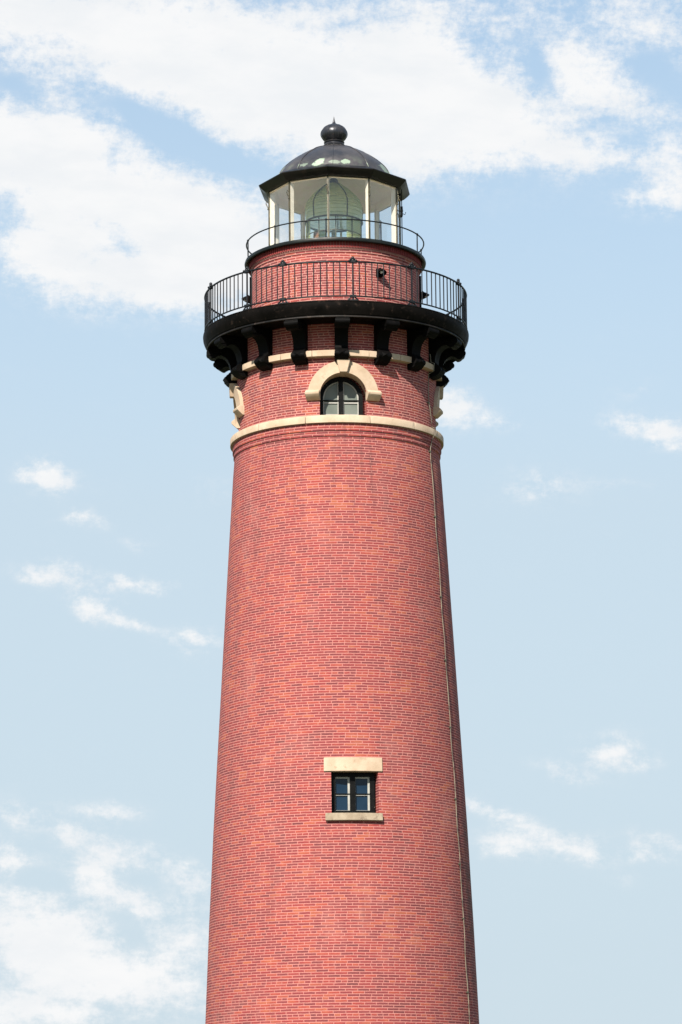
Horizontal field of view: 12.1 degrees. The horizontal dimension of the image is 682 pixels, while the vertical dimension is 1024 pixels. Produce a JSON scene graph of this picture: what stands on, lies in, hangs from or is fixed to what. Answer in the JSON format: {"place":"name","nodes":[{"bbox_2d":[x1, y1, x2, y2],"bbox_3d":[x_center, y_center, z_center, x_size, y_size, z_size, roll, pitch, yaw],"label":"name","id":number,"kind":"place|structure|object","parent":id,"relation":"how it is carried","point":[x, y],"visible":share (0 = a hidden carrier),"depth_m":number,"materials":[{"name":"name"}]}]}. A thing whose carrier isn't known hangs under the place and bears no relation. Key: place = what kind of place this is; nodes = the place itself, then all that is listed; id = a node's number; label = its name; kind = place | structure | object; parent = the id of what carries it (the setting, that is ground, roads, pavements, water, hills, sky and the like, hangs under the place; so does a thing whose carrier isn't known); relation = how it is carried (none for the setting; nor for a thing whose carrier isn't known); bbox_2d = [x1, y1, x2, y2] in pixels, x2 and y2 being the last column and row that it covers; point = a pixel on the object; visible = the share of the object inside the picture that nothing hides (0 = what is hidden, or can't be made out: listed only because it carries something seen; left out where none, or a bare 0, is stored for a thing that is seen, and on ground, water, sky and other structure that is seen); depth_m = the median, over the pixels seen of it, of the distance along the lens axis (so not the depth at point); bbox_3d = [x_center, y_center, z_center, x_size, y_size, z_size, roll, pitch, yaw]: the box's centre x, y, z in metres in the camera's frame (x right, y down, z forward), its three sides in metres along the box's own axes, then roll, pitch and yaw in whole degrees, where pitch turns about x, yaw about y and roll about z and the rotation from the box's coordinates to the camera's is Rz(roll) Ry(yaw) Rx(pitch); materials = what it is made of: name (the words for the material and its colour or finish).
{"place":"outdoors","nodes":[
{"label":"outdoors","id":0,"kind":"place"},
{"bbox_2d":[0,0,681,1023],"label":"sky","id":1,"kind":"structure","parent":0,"point":[536,145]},
{"bbox_3d":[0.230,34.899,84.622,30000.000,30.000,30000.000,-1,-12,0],"label":"ground","id":2,"kind":"structure","parent":0,"visible":0},
{"bbox_2d":[203,118,478,1023],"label":"lighthouse","id":3,"kind":"object","parent":2,"relation":"on","point":[339,874],"visible":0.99,"depth_m":88.58,"materials":[{"name":"brick"}]},
{"bbox_2d":[243,295,249,303],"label":"wall lamp","id":4,"kind":"object","parent":3,"relation":"attached to","point":[244,298],"visible":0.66,"depth_m":93.40,"materials":[{"name":"black metal"}]},
{"bbox_2d":[305,178,362,237],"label":"fresnel lens","id":5,"kind":"object","parent":3,"relation":"on","point":[334,182],"visible":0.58,"depth_m":93.57,"materials":[{"name":"clear glass"}]},
{"bbox_2d":[320,377,362,414],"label":"arched window","id":6,"kind":"structure","parent":3,"relation":"in","point":[341,395],"depth_m":90.10,"materials":[{"name":"grey glass"}]},
{"bbox_2d":[331,772,374,812],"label":"square window","id":7,"kind":"structure","parent":3,"relation":"in","point":[350,792],"depth_m":87.10,"materials":[{"name":"blue glass"}]},
{"bbox_2d":[376,268,386,277],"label":"wall lamp","id":8,"kind":"object","parent":3,"relation":"attached to","point":[380,272],"visible":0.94,"depth_m":91.19,"materials":[{"name":"black metal"}]},
{"bbox_2d":[421,291,428,299],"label":"wall lamp","id":9,"kind":"object","parent":3,"relation":"attached to","point":[424,295],"visible":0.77,"depth_m":93.47,"materials":[{"name":"black metal"}]},
{"bbox_2d":[427,354,469,1023],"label":"lightning cable","id":10,"kind":"object","parent":3,"relation":"attached to","point":[445,659],"visible":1,"depth_m":89.38,"materials":[{"name":"grey metal"}]}
]}

